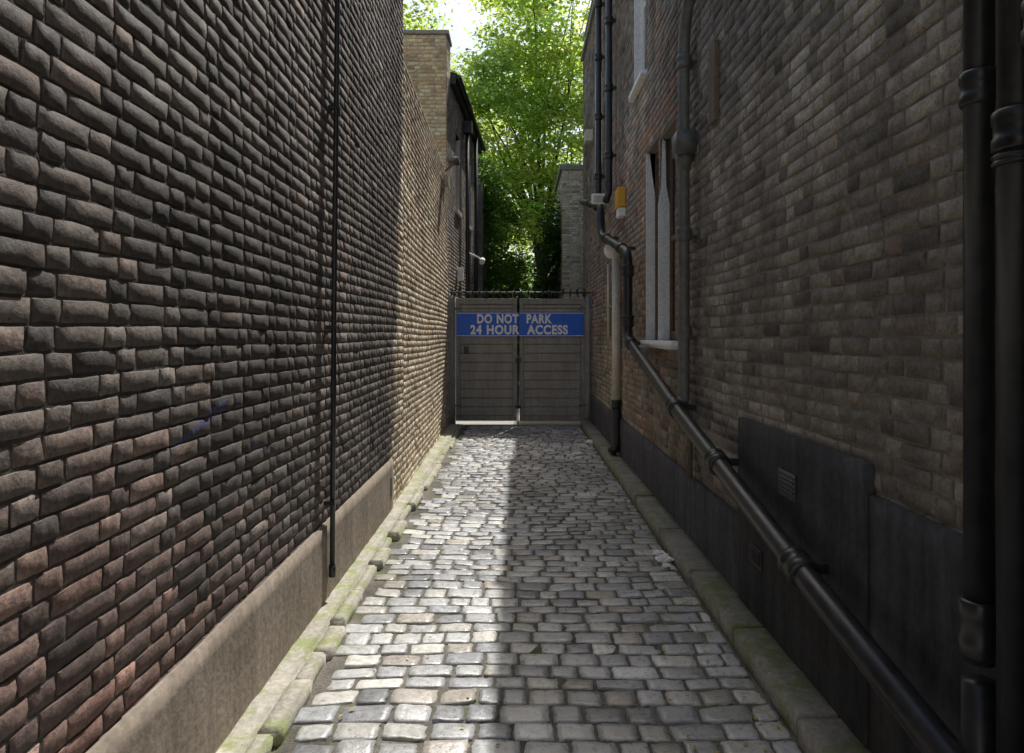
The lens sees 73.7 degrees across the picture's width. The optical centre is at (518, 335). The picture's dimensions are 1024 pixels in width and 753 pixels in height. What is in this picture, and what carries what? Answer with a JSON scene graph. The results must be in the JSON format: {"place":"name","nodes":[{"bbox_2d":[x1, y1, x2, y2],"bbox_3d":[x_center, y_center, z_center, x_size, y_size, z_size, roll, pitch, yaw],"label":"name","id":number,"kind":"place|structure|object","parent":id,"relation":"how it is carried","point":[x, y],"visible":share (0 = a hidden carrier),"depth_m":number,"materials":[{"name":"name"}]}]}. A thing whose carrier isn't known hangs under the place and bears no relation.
{"place":"outdoors","nodes":[
{"label":"outdoors","id":0,"kind":"place"},
{"bbox_2d":[470,165,470,225],"bbox_3d":[-1.161,-3.250,16.040,0.105,1.500,0.028,0,0,0],"label":"window reveal","id":1,"kind":"object","parent":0,"point":[470,195],"depth_m":16.03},
{"bbox_2d":[403,0,590,284],"label":"sky","id":2,"kind":"structure","parent":0,"point":[460,13],"materials":[{"name":"white"}]},
{"bbox_2d":[456,381,580,423],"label":"yard","id":3,"kind":"structure","parent":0,"point":[515,422],"depth_m":12.65,"materials":[{"name":"grey concrete"}]},
{"bbox_2d":[446,74,473,298],"bbox_3d":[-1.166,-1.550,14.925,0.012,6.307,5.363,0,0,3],"label":"brick building","id":4,"kind":"structure","parent":3,"relation":"on","point":[449,151],"depth_m":13.57,"materials":[{"name":"brown brick"}]},
{"bbox_2d":[455,140,459,210],"bbox_3d":[-1.257,-3.250,13.992,0.105,1.500,0.028,0,0,0],"label":"window reveal","id":5,"kind":"object","parent":4,"relation":"attached to","point":[457,168],"depth_m":13.98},
{"bbox_2d":[455,208,461,217],"bbox_3d":[-1.246,-2.459,13.725,0.180,0.078,0.656,0,0,0],"label":"window sill","id":6,"kind":"structure","parent":4,"relation":"attached to","point":[458,213],"depth_m":13.59,"materials":[{"name":"grey stone"}]},
{"bbox_2d":[446,85,473,298],"bbox_3d":[-1.169,-1.550,14.925,0.001,6.300,5.356,0,0,3],"label":"side mortar","id":7,"kind":"object","parent":4,"relation":"attached to","point":[456,215],"visible":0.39,"depth_m":13.60,"materials":[{"name":"grey concrete"}]},
{"bbox_2d":[450,73,481,153],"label":"eaves fascia","id":8,"kind":"structure","parent":4,"relation":"on","point":[458,95],"depth_m":13.72,"materials":[{"name":"black paint"}]},
{"bbox_2d":[456,74,485,151],"bbox_3d":[-1.001,-4.820,15.218,0.110,0.110,4.956,0,0,3],"label":"gutter","id":9,"kind":"object","parent":8,"relation":"attached to","point":[468,104],"visible":0.98,"depth_m":14.43,"materials":[{"name":"black paint"}]},
{"bbox_2d":[474,134,477,298],"bbox_3d":[-1.003,-1.700,16.241,0.090,6.200,0.090,0,0,0],"label":"downpipe","id":10,"kind":"object","parent":8,"relation":"attached to","point":[475,215],"visible":0.54,"depth_m":16.20,"materials":[{"name":"black metal"}]},
{"bbox_2d":[465,133,469,298],"bbox_3d":[-1.083,-1.500,14.543,0.090,5.800,0.090,0,0,0],"label":"downpipe","id":11,"kind":"object","parent":4,"relation":"attached to","point":[467,210],"visible":0.66,"depth_m":14.51,"materials":[{"name":"black metal"}]},
{"bbox_2d":[463,120,472,134],"bbox_3d":[-1.073,-4.425,14.542,0.189,0.250,0.208,0,0,0],"label":"downpipe head","id":12,"kind":"object","parent":4,"relation":"attached to","point":[467,126],"visible":1,"depth_m":14.44},
{"bbox_2d":[457,253,484,280],"bbox_3d":[-0.967,-1.484,14.422,0.432,0.768,1.667,0,0,3],"label":"security camera","id":13,"kind":"object","parent":4,"relation":"attached to","point":[460,274],"visible":0.93,"depth_m":13.60,"materials":[{"name":"white paint"}]},
{"bbox_2d":[478,150,537,379],"bbox_3d":[-0.624,-1.811,20.578,2.615,7.092,5.572,0,0,0],"label":"ivy","id":14,"kind":"object","parent":3,"relation":"on","point":[502,272],"visible":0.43,"depth_m":19.32,"materials":[{"name":"green plant"}]},
{"bbox_2d":[524,191,563,298],"bbox_3d":[1.041,-1.341,21.647,1.947,5.916,4.001,0,0,0],"label":"ivy","id":15,"kind":"object","parent":3,"relation":"on","point":[551,252],"visible":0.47,"depth_m":20.73,"materials":[{"name":"green plant"}]},
{"bbox_2d":[556,172,561,298],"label":"side bricks","id":16,"kind":"object","parent":3,"relation":"on","point":[559,189],"visible":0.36,"depth_m":20.55,"materials":[{"name":"grey brick"}]},
{"bbox_2d":[562,170,582,298],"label":"front bricks","id":17,"kind":"object","parent":3,"relation":"on","point":[573,241],"visible":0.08,"depth_m":19.80,"materials":[{"name":"brick"}]},
{"bbox_2d":[271,423,801,752],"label":"cobbled road","id":18,"kind":"structure","parent":0,"point":[583,695],"depth_m":3.63,"materials":[{"name":"stone"}]},
{"bbox_2d":[448,287,590,426],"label":"gate","id":19,"kind":"structure","parent":18,"relation":"on","point":[483,378],"depth_m":12.20,"materials":[{"name":"paint"}]},
{"bbox_2d":[457,313,583,335],"bbox_3d":[0.033,-0.198,12.174,2.265,0.425,0.020,0,0,0],"label":"do not park sign","id":20,"kind":"object","parent":19,"relation":"attached to","point":[530,324],"visible":1,"depth_m":12.17,"materials":[{"name":"blue metal"}]},
{"bbox_2d":[339,426,780,752],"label":"fallen leaves","id":21,"kind":"object","parent":18,"relation":"on","point":[716,751],"visible":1,"depth_m":3.74,"materials":[{"name":"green plant"}]},
{"bbox_2d":[653,549,664,555],"bbox_3d":[1.025,1.569,4.950,0.100,0.031,0.088,0,0,26],"label":"crumpled paper","id":22,"kind":"object","parent":18,"relation":"on","point":[658,552],"visible":0.82,"depth_m":4.93,"materials":[{"name":"white paper"}]},
{"bbox_2d":[655,553,673,561],"bbox_3d":[1.031,1.564,4.818,0.138,0.043,0.113,0,0,0],"label":"crumpled paper","id":23,"kind":"object","parent":18,"relation":"on","point":[664,557],"visible":1,"depth_m":4.79,"materials":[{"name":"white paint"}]},
{"bbox_2d":[661,563,671,567],"bbox_3d":[1.021,1.578,4.702,0.069,0.020,0.055,0,0,-32],"label":"crumpled paper","id":24,"kind":"object","parent":18,"relation":"on","point":[665,565],"visible":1,"depth_m":4.69,"materials":[{"name":"white paper"}]},
{"bbox_2d":[1021,0,1023,46],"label":"drainpipe","id":25,"kind":"object","parent":18,"relation":"on","point":[1022,16],"visible":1,"depth_m":1.52,"materials":[{"name":"black metal"}]},
{"bbox_2d":[584,0,592,37],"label":"coping","id":26,"kind":"object","parent":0,"point":[588,18],"visible":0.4,"depth_m":18.52,"materials":[{"name":"stone"}]},
{"bbox_2d":[595,74,595,172],"bbox_3d":[1.339,-3.550,11.495,0.090,1.700,0.018,0,0,0],"label":"window far reveal","id":27,"kind":"object","parent":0,"point":[595,124],"depth_m":11.49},
{"bbox_2d":[661,139,669,203],"bbox_3d":[1.361,-0.900,6.324,0.118,1.880,0.013,0,0,0],"label":"window","id":28,"kind":"structure","parent":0,"point":[667,142],"depth_m":6.32,"materials":[{"name":"black glass"}]},
{"bbox_2d":[671,331,675,339],"bbox_3d":[1.404,-0.002,5.955,0.032,0.076,0.506,0,0,0],"label":"window rail","id":29,"kind":"object","parent":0,"point":[673,334],"depth_m":6.11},
{"bbox_3d":[1.410,-3.550,11.050,0.010,1.700,0.900,0,0,0],"label":"window","id":30,"kind":"object","parent":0,"visible":0},
{"bbox_2d":[601,77,601,162],"bbox_3d":[1.403,-3.550,11.469,0.035,1.696,0.038,0,0,0],"label":"window stile","id":31,"kind":"object","parent":30,"relation":"attached to","point":[601,125],"depth_m":11.45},
{"label":"ground","id":32,"kind":"structure","parent":0,"visible":0},
{"bbox_2d":[85,459,393,752],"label":"plinth","id":33,"kind":"structure","parent":32,"relation":"on","point":[201,696],"depth_m":2.85,"materials":[{"name":"beige concrete"}]},
{"bbox_2d":[0,0,403,752],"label":"bricks","id":34,"kind":"object","parent":33,"relation":"on","point":[16,310],"visible":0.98,"depth_m":2.31,"materials":[{"name":"brown brick"}]},
{"bbox_2d":[0,0,402,752],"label":"mortar","id":35,"kind":"object","parent":34,"relation":"attached to","point":[46,380],"visible":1,"depth_m":2.18,"materials":[{"name":"grey concrete"}]},
{"bbox_2d":[324,0,340,577],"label":"conduit","id":36,"kind":"object","parent":34,"relation":"attached to","point":[335,108],"visible":1,"depth_m":4.12,"materials":[{"name":"black metal"}]},
{"bbox_2d":[391,477,392,495],"bbox_3d":[-1.150,1.350,6.110,0.040,0.160,0.060,0,0,0],"label":"plinth airbrick","id":37,"kind":"object","parent":33,"relation":"in","point":[391,486],"visible":0.36,"depth_m":6.11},
{"bbox_2d":[393,459,402,498],"bbox_3d":[-1.163,1.390,6.560,0.001,0.420,0.680,0,0,0],"label":"mortar","id":38,"kind":"object","parent":33,"relation":"attached to","point":[397,479],"visible":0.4,"depth_m":6.63,"materials":[{"name":"grey concrete"}]},
{"bbox_2d":[215,424,465,752],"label":"kerb","id":39,"kind":"structure","parent":32,"relation":"on","point":[265,723],"depth_m":3.54,"materials":[{"name":"grey stone"}]},
{"bbox_2d":[393,452,403,503],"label":"bricks","id":40,"kind":"object","parent":39,"relation":"on","point":[399,473],"visible":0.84,"depth_m":6.60,"materials":[{"name":"brown brick"}]},
{"bbox_2d":[403,61,447,489],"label":"bricks","id":41,"kind":"object","parent":39,"relation":"on","point":[415,145],"visible":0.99,"depth_m":8.46,"materials":[{"name":"brown brick"}]},
{"bbox_2d":[444,156,459,186],"bbox_3d":[-1.105,-2.710,11.300,0.270,0.421,0.400,0,0,0],"label":"floodlight","id":42,"kind":"object","parent":41,"relation":"attached to","point":[453,160],"visible":0.97,"depth_m":11.26,"materials":[{"name":"grey paint"}]},
{"bbox_2d":[403,35,446,172],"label":"pier front bricks","id":43,"kind":"object","parent":32,"relation":"on","point":[427,90],"visible":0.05,"depth_m":12.25,"materials":[{"name":"brown brick"}]},
{"bbox_2d":[403,30,451,46],"bbox_3d":[-2.445,-5.435,12.500,2.410,0.070,0.600,0,0,0],"label":"pier coping","id":44,"kind":"object","parent":43,"relation":"on","point":[426,32],"visible":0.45,"depth_m":12.20,"materials":[{"name":"grey concrete"}]},
{"bbox_2d":[403,0,459,47],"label":"plane tree","id":45,"kind":"object","parent":32,"relation":"on","point":[407,20],"visible":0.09,"depth_m":19.86,"materials":[{"name":"green plant"}]},
{"bbox_2d":[473,99,533,290],"bbox_3d":[-4.364,-4.779,31.416,11.950,12.957,7.966,0,0,25],"label":"plane tree","id":46,"kind":"object","parent":32,"relation":"on","point":[497,154],"visible":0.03,"depth_m":30.69,"materials":[{"name":"green plant"}]},
{"bbox_2d":[450,0,589,290],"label":"plane tree","id":47,"kind":"object","parent":32,"relation":"on","point":[511,99],"visible":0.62,"depth_m":24.33,"materials":[{"name":"green plant"}]},
{"bbox_2d":[490,231,553,374],"bbox_3d":[0.452,-1.660,32.760,19.411,10.023,13.842,0,0,0],"label":"shrubbery","id":48,"kind":"object","parent":32,"relation":"on","point":[528,269],"visible":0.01,"depth_m":28.50,"materials":[{"name":"green plant"}]},
{"bbox_2d":[484,14,586,206],"bbox_3d":[4.413,-6.536,30.180,12.769,16.472,8.782,0,0,0],"label":"plane tree","id":49,"kind":"object","parent":32,"relation":"on","point":[578,92],"depth_m":30.35,"materials":[{"name":"green plant"}]},
{"bbox_2d":[647,154,656,339],"bbox_3d":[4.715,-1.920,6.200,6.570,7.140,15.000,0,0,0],"label":"window frame","id":50,"kind":"object","parent":32,"relation":"on","point":[652,157],"depth_m":7.22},
{"bbox_2d":[580,0,595,61],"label":"coping","id":51,"kind":"object","parent":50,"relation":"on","point":[593,8],"visible":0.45,"depth_m":12.35,"materials":[{"name":"stone"}]},
{"bbox_2d":[590,395,738,593],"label":"plinth","id":52,"kind":"structure","parent":32,"relation":"on","point":[703,516],"depth_m":5.27,"materials":[{"name":"grey concrete"}]},
{"bbox_2d":[583,0,962,533],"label":"wall bricks","id":53,"kind":"object","parent":52,"relation":"on","point":[948,464],"depth_m":3.10,"materials":[{"name":"brown brick"}]},
{"bbox_2d":[584,129,592,144],"bbox_3d":[1.237,-3.500,12.050,0.134,0.200,0.300,0,0,0],"label":"vent box","id":54,"kind":"object","parent":53,"relation":"attached to","point":[588,136],"visible":1,"depth_m":11.90,"materials":[{"name":"beige paint"}]},
{"bbox_2d":[591,191,613,203],"bbox_3d":[1.149,-1.870,9.239,0.335,0.210,0.193,0,0,0],"label":"floodlight","id":55,"kind":"object","parent":53,"relation":"attached to","point":[596,198],"visible":0.78,"depth_m":9.15,"materials":[{"name":"white paint"}]},
{"bbox_2d":[607,264,610,338],"bbox_3d":[1.280,-0.475,9.600,0.060,1.050,0.040,0,0,0],"label":"drainpipe","id":56,"kind":"object","parent":53,"relation":"attached to","point":[608,301],"visible":1,"depth_m":9.58,"materials":[{"name":"metal"}]},
{"bbox_2d":[603,0,615,202],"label":"drainpipe","id":57,"kind":"object","parent":53,"relation":"attached to","point":[610,20],"visible":1,"depth_m":9.06,"materials":[{"name":"black metal"}]},
{"bbox_2d":[604,245,614,258],"bbox_3d":[1.238,-1.149,9.300,0.143,0.200,0.198,0,0,0],"label":"bulkhead lamp","id":58,"kind":"object","parent":53,"relation":"attached to","point":[609,250],"visible":0.78,"depth_m":9.22,"materials":[{"name":"white paint"}]},
{"bbox_2d":[615,187,625,218],"bbox_3d":[1.252,-1.625,8.375,0.104,0.350,0.250,0,0,0],"label":"alarm box","id":59,"kind":"object","parent":53,"relation":"attached to","point":[620,200],"visible":1,"depth_m":8.26,"materials":[{"name":"yellow plastic"}]},
{"bbox_2d":[628,69,646,102],"bbox_3d":[1.320,-2.660,7.300,0.164,0.074,0.804,0,0,0],"label":"window sill","id":60,"kind":"structure","parent":53,"relation":"attached to","point":[639,82],"depth_m":7.19,"materials":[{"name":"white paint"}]},
{"bbox_2d":[634,0,642,83],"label":"window far reveal","id":61,"kind":"object","parent":53,"relation":"attached to","point":[638,36],"depth_m":7.61,"materials":[{"name":"white paint"}]},
{"bbox_2d":[645,7,645,68],"bbox_3d":[1.410,-3.650,7.300,0.010,1.900,0.640,0,0,0],"label":"window glass","id":62,"kind":"object","parent":53,"relation":"attached to","point":[645,33],"visible":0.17,"depth_m":7.54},
{"bbox_2d":[643,0,644,68],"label":"window stile","id":63,"kind":"object","parent":62,"relation":"attached to","point":[643,35],"depth_m":7.57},
{"bbox_2d":[646,154,654,338],"bbox_3d":[1.339,-0.900,6.915,0.090,1.880,0.018,0,0,0],"label":"window far reveal","id":64,"kind":"object","parent":53,"relation":"attached to","point":[650,262],"depth_m":6.91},
{"bbox_2d":[647,136,658,153],"bbox_3d":[1.361,-1.845,6.625,0.118,0.013,0.590,0,0,0],"label":"window head","id":65,"kind":"object","parent":53,"relation":"attached to","point":[654,148],"depth_m":6.71},
{"bbox_2d":[657,159,658,339],"bbox_3d":[1.410,-0.900,6.625,0.010,1.880,0.590,0,0,0],"label":"window glass","id":66,"kind":"object","parent":53,"relation":"attached to","point":[658,183],"visible":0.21,"depth_m":6.84,"materials":[{"name":"black glass"}]},
{"bbox_2d":[655,154,657,338],"bbox_3d":[1.403,-0.900,6.889,0.035,1.876,0.038,0,0,0],"label":"window stile","id":67,"kind":"object","parent":66,"relation":"attached to","point":[656,242],"depth_m":6.87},
{"bbox_2d":[639,340,677,349],"bbox_3d":[1.320,0.080,6.270,0.163,0.074,1.503,0,0,0],"label":"window sill","id":68,"kind":"structure","parent":53,"relation":"attached to","point":[665,344],"depth_m":5.99,"materials":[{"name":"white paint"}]},
{"bbox_2d":[658,139,669,339],"bbox_3d":[1.333,-0.880,6.255,0.102,1.840,0.018,0,0,0],"label":"window far reveal","id":69,"kind":"object","parent":53,"relation":"attached to","point":[663,268],"depth_m":6.25,"materials":[{"name":"grey stone"}]},
{"bbox_2d":[660,117,675,138],"bbox_3d":[1.361,-1.806,5.955,0.118,0.013,0.610,0,0,0],"label":"window head","id":70,"kind":"object","parent":53,"relation":"attached to","point":[669,132],"depth_m":6.02},
{"bbox_2d":[673,159,675,330],"bbox_3d":[1.410,-0.880,5.955,0.010,1.840,0.610,0,0,0],"label":"window glass","id":71,"kind":"object","parent":53,"relation":"attached to","point":[674,249],"visible":0.07,"depth_m":6.14,"materials":[{"name":"black glass"}]},
{"bbox_2d":[670,138,672,339],"bbox_3d":[1.403,-0.880,6.229,0.035,1.836,0.038,0,0,0],"label":"window stile","id":72,"kind":"object","parent":71,"relation":"attached to","point":[671,244],"depth_m":6.21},
{"bbox_2d":[671,233,675,240],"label":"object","id":73,"kind":"structure","parent":71,"relation":"attached to","point":[673,237],"depth_m":6.11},
{"bbox_2d":[672,0,697,478],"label":"drainpipe","id":74,"kind":"object","parent":53,"relation":"attached to","point":[684,143],"visible":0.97,"depth_m":5.01,"materials":[{"name":"black metal"}]},
{"bbox_2d":[709,39,718,125],"bbox_3d":[1.285,-1.660,4.490,0.030,0.520,0.140,0,0,0],"label":"vertical board","id":75,"kind":"object","parent":53,"relation":"attached to","point":[714,83],"visible":1,"depth_m":4.44,"materials":[{"name":"brown wood"}]},
{"bbox_2d":[583,0,962,530],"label":"wall mortar","id":76,"kind":"object","parent":53,"relation":"attached to","point":[936,314],"depth_m":2.89,"materials":[{"name":"grey concrete"}]},
{"bbox_2d":[580,199,967,752],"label":"soil pipe","id":77,"kind":"object","parent":53,"relation":"attached to","point":[923,725],"visible":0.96,"depth_m":2.71,"materials":[{"name":"black metal"}]},
{"bbox_2d":[593,0,604,210],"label":"drainpipe","id":78,"kind":"object","parent":77,"relation":"attached to","point":[599,116],"visible":0.84,"depth_m":10.26,"materials":[{"name":"black metal"}]},
{"bbox_2d":[958,0,995,752],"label":"drainpipe","id":79,"kind":"object","parent":53,"relation":"attached to","point":[977,597],"visible":0.81,"depth_m":1.77,"materials":[{"name":"black metal"}]},
{"bbox_2d":[991,0,1023,752],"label":"drainpipe","id":80,"kind":"object","parent":53,"relation":"attached to","point":[1007,141],"visible":1,"depth_m":1.61,"materials":[{"name":"black metal"}]},
{"bbox_2d":[581,420,871,752],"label":"kerb","id":81,"kind":"structure","parent":32,"relation":"on","point":[808,715],"depth_m":3.47,"materials":[{"name":"grey stone"}]},
{"bbox_2d":[608,251,621,454],"bbox_3d":[1.240,0.193,8.603,0.245,2.630,0.134,0,0,-36],"label":"drainpipe","id":82,"kind":"object","parent":81,"relation":"on","point":[616,407],"visible":0.95,"depth_m":8.55,"materials":[{"name":"grey metal"}]},
{"bbox_2d":[738,417,875,746],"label":"plinth panel","id":83,"kind":"structure","parent":32,"relation":"on","point":[823,518],"depth_m":2.93,"materials":[{"name":"black paint"}]},
{"bbox_2d":[750,542,762,570],"bbox_3d":[1.264,1.170,3.620,0.016,0.100,0.180,0,0,0],"label":"airbrick frame","id":84,"kind":"object","parent":83,"relation":"attached to","point":[755,547],"visible":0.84,"depth_m":3.57,"materials":[{"name":"black paint"}]},
{"bbox_2d":[778,490,793,499],"bbox_3d":[1.254,0.746,3.200,0.009,0.008,0.176,0,0,0],"label":"airbrick louvre","id":85,"kind":"object","parent":83,"relation":"attached to","point":[785,494],"visible":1,"depth_m":3.19,"materials":[{"name":"grey metal"}]},
{"bbox_2d":[778,485,793,494],"bbox_3d":[1.254,0.724,3.200,0.009,0.008,0.176,0,0,0],"label":"airbrick louvre","id":86,"kind":"object","parent":83,"relation":"attached to","point":[784,489],"visible":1,"depth_m":3.19,"materials":[{"name":"grey metal"}]},
{"bbox_2d":[778,480,793,489],"bbox_3d":[1.254,0.702,3.200,0.009,0.008,0.176,0,0,0],"label":"airbrick louvre","id":87,"kind":"object","parent":83,"relation":"attached to","point":[785,485],"visible":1,"depth_m":3.19,"materials":[{"name":"grey metal"}]},
{"bbox_2d":[778,476,793,485],"bbox_3d":[1.254,0.680,3.200,0.009,0.008,0.176,0,0,0],"label":"airbrick louvre","id":88,"kind":"object","parent":83,"relation":"attached to","point":[785,480],"visible":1,"depth_m":3.19,"materials":[{"name":"grey metal"}]},
{"bbox_2d":[778,471,793,480],"bbox_3d":[1.254,0.658,3.200,0.009,0.008,0.176,0,0,0],"label":"airbrick louvre","id":89,"kind":"object","parent":83,"relation":"attached to","point":[786,476],"visible":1,"depth_m":3.19,"materials":[{"name":"grey metal"}]},
{"bbox_2d":[778,467,796,503],"bbox_3d":[1.264,0.700,3.200,0.016,0.130,0.200,0,0,0],"label":"airbrick frame","id":90,"kind":"object","parent":83,"relation":"attached to","point":[788,473],"visible":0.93,"depth_m":3.17,"materials":[{"name":"black paint"}]},
{"bbox_2d":[867,494,995,752],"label":"panel","id":91,"kind":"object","parent":32,"relation":"on","point":[914,575],"depth_m":2.20,"materials":[{"name":"black paint"}]},
{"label":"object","id":92,"kind":"object","parent":32,"relation":"on","visible":0},
{"bbox_2d":[554,164,582,191],"bbox_3d":[2.450,-4.875,21.270,2.500,0.150,3.060,0,0,0],"label":"coping","id":93,"kind":"object","parent":92,"relation":"on","point":[570,167],"visible":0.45,"depth_m":19.74,"materials":[{"name":"stone"}]},
{"bbox_2d":[562,170,582,298],"bbox_3d":[2.470,-1.600,19.804,2.400,6.400,0.001,0,0,0],"label":"front mortar","id":94,"kind":"object","parent":92,"relation":"attached to","point":[572,234],"visible":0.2,"depth_m":19.80,"materials":[{"name":"grey concrete"}]},
{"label":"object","id":95,"kind":"object","parent":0,"visible":0},
{"bbox_2d":[403,73,447,483],"bbox_3d":[-1.207,-0.600,9.510,0.085,4.400,5.219,0,0,0],"label":"mortar","id":96,"kind":"object","parent":95,"relation":"attached to","point":[423,307],"visible":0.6,"depth_m":8.38,"materials":[{"name":"grey concrete"}]},
{"bbox_3d":[-2.451,-1.895,12.501,2.298,6.990,0.478,0,0,0],"label":"pier","id":97,"kind":"object","parent":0,"visible":0},
{"bbox_2d":[403,35,445,159],"bbox_3d":[-2.445,-1.900,12.254,2.310,7.000,0.001,0,0,0],"label":"pier front mortar","id":98,"kind":"object","parent":97,"relation":"attached to","point":[435,46],"visible":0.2,"depth_m":12.25,"materials":[{"name":"grey concrete"}]},
{"bbox_2d":[446,35,450,81],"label":"pier side bricks","id":99,"kind":"object","parent":97,"relation":"attached to","point":[448,58],"visible":1,"depth_m":12.49,"materials":[{"name":"brown brick"}]}
]}

